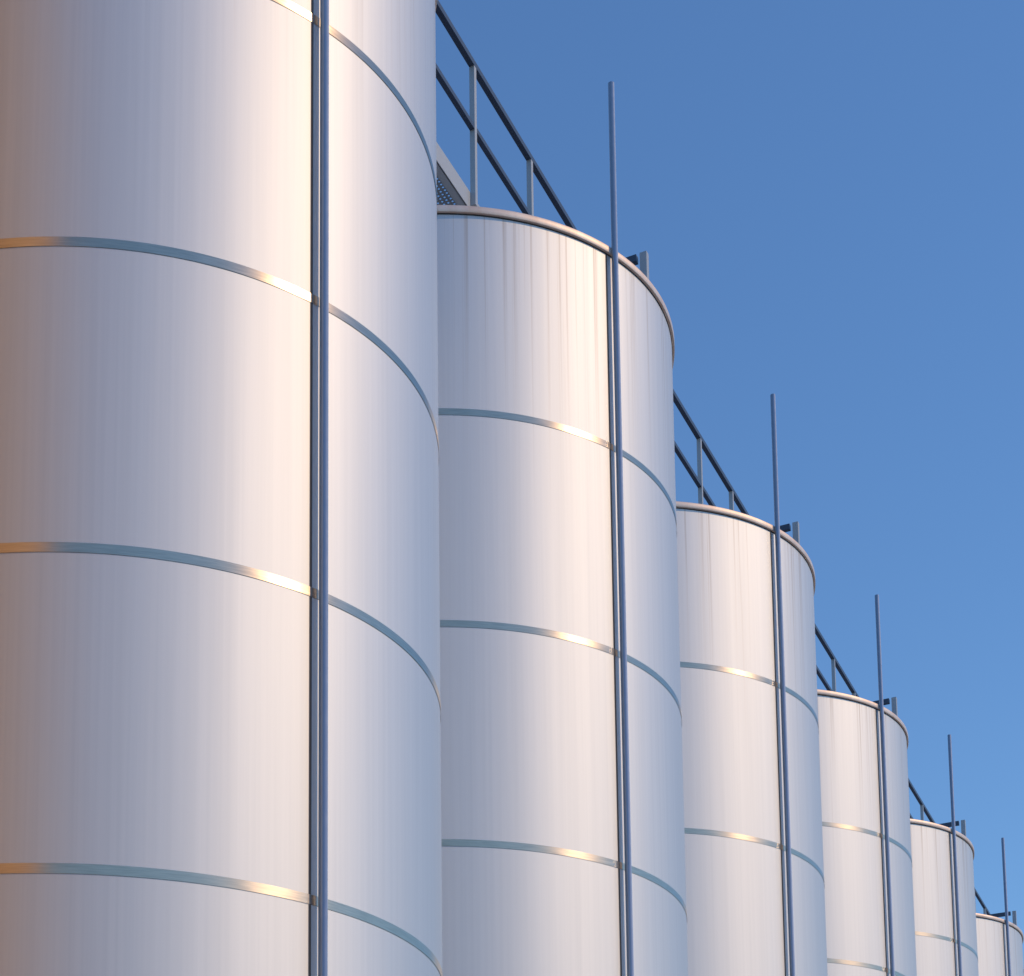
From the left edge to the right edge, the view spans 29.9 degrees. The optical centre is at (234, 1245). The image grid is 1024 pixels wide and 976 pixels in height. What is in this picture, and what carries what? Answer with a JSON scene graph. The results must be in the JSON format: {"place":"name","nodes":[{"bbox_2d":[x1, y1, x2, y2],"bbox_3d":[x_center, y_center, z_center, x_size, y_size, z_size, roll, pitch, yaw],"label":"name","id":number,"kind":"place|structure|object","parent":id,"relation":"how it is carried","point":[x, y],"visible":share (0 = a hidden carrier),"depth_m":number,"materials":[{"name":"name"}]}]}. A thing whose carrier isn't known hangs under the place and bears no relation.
{"place":"outdoors","nodes":[
{"label":"outdoors","id":0,"kind":"place"},
{"bbox_2d":[435,0,1023,966],"label":"sky","id":1,"kind":"structure","parent":0,"point":[824,199],"materials":[{"name":"blue"}]},
{"label":"ground","id":2,"kind":"structure","parent":0,"visible":0},
{"bbox_3d":[5.657,4.359,20.287,5.424,0.300,58.383,-4,-9,30],"label":"plinth","id":3,"kind":"object","parent":2,"relation":"on","visible":0},
{"bbox_2d":[0,0,442,975],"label":"silo","id":4,"kind":"object","parent":3,"relation":"on","point":[158,298],"visible":0.98,"depth_m":8.56,"materials":[{"name":"metal"}]},
{"bbox_2d":[309,0,328,975],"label":"riser","id":5,"kind":"object","parent":4,"relation":"attached to","point":[323,536],"visible":1,"depth_m":8.73,"materials":[{"name":"silver metal"}]},
{"bbox_2d":[437,205,687,975],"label":"silo","id":6,"kind":"object","parent":3,"relation":"on","point":[531,864],"visible":0.42,"depth_m":12.38,"materials":[{"name":"metal"}]},
{"bbox_2d":[606,81,633,975],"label":"riser","id":7,"kind":"object","parent":6,"relation":"attached to","point":[621,577],"visible":1,"depth_m":12.59,"materials":[{"name":"silver metal"}]},
{"bbox_2d":[626,251,648,278],"bbox_3d":[2.318,-6.809,13.727,1.462,0.475,0.050,-4,-9,30],"label":"roof guard","id":8,"kind":"object","parent":6,"relation":"attached to","point":[644,262],"visible":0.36,"depth_m":13.38,"materials":[{"name":"grey metal"}]},
{"bbox_2d":[676,501,827,975],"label":"silo","id":9,"kind":"object","parent":3,"relation":"on","point":[734,846],"visible":0.31,"depth_m":16.11,"materials":[{"name":"metal"}]},
{"bbox_2d":[770,394,794,975],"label":"riser","id":10,"kind":"object","parent":9,"relation":"attached to","point":[782,693],"visible":1,"depth_m":16.31,"materials":[{"name":"silver metal"}]},
{"bbox_2d":[780,521,799,544],"bbox_3d":[4.487,-6.282,17.355,1.462,0.475,0.050,-4,-9,30],"label":"roof guard","id":11,"kind":"object","parent":9,"relation":"attached to","point":[795,529],"visible":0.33,"depth_m":17.01,"materials":[{"name":"grey metal"}]},
{"bbox_2d":[817,689,916,975],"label":"silo","id":12,"kind":"object","parent":3,"relation":"on","point":[853,833],"visible":0.3,"depth_m":19.84,"materials":[{"name":"metal"}]},
{"bbox_2d":[875,594,894,975],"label":"riser","id":13,"kind":"object","parent":12,"relation":"attached to","point":[885,801],"visible":1,"depth_m":20.02,"materials":[{"name":"silver metal"}]},
{"bbox_2d":[872,697,897,716],"bbox_3d":[6.656,-5.754,20.983,1.462,0.475,0.050,-4,-9,30],"label":"roof guard","id":14,"kind":"object","parent":12,"relation":"attached to","point":[893,702],"visible":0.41,"depth_m":20.64,"materials":[{"name":"grey metal"}]},
{"bbox_2d":[910,819,978,975],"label":"silo","id":15,"kind":"object","parent":3,"relation":"on","point":[933,896],"visible":0.24,"depth_m":23.56,"materials":[{"name":"metal"}]},
{"bbox_2d":[940,820,965,835],"bbox_3d":[8.826,-5.227,24.612,1.462,0.475,0.050,-4,-9,30],"label":"roof guard","id":16,"kind":"object","parent":15,"relation":"attached to","point":[963,827],"visible":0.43,"depth_m":24.27,"materials":[{"name":"grey metal"}]},
{"bbox_2d":[947,734,961,975],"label":"riser","id":17,"kind":"object","parent":15,"relation":"attached to","point":[954,856],"visible":1,"depth_m":23.73,"materials":[{"name":"silver metal"}]},
{"bbox_2d":[976,913,1023,975],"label":"silo","id":18,"kind":"object","parent":3,"relation":"on","point":[991,946],"visible":0.27,"depth_m":27.27,"materials":[{"name":"metal"}]},
{"bbox_2d":[988,911,1016,925],"bbox_3d":[10.995,-4.699,28.240,1.462,0.475,0.050,-4,-9,30],"label":"roof guard","id":19,"kind":"object","parent":18,"relation":"attached to","point":[1014,917],"visible":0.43,"depth_m":27.93,"materials":[{"name":"grey metal"}]},
{"bbox_2d":[1001,838,1010,975],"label":"riser","id":20,"kind":"object","parent":3,"relation":"on","point":[1006,906],"visible":1,"depth_m":27.43,"materials":[{"name":"silver metal"}]},
{"bbox_3d":[16.549,1.632,39.181,3.864,10.532,3.864,-4,-9,30],"label":"silo","id":21,"kind":"object","parent":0,"visible":0},
{"bbox_2d":[436,0,989,914],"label":"railing","id":22,"kind":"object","parent":21,"relation":"on","point":[454,186],"visible":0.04,"depth_m":15.16,"materials":[{"name":"grey metal"}]}
]}

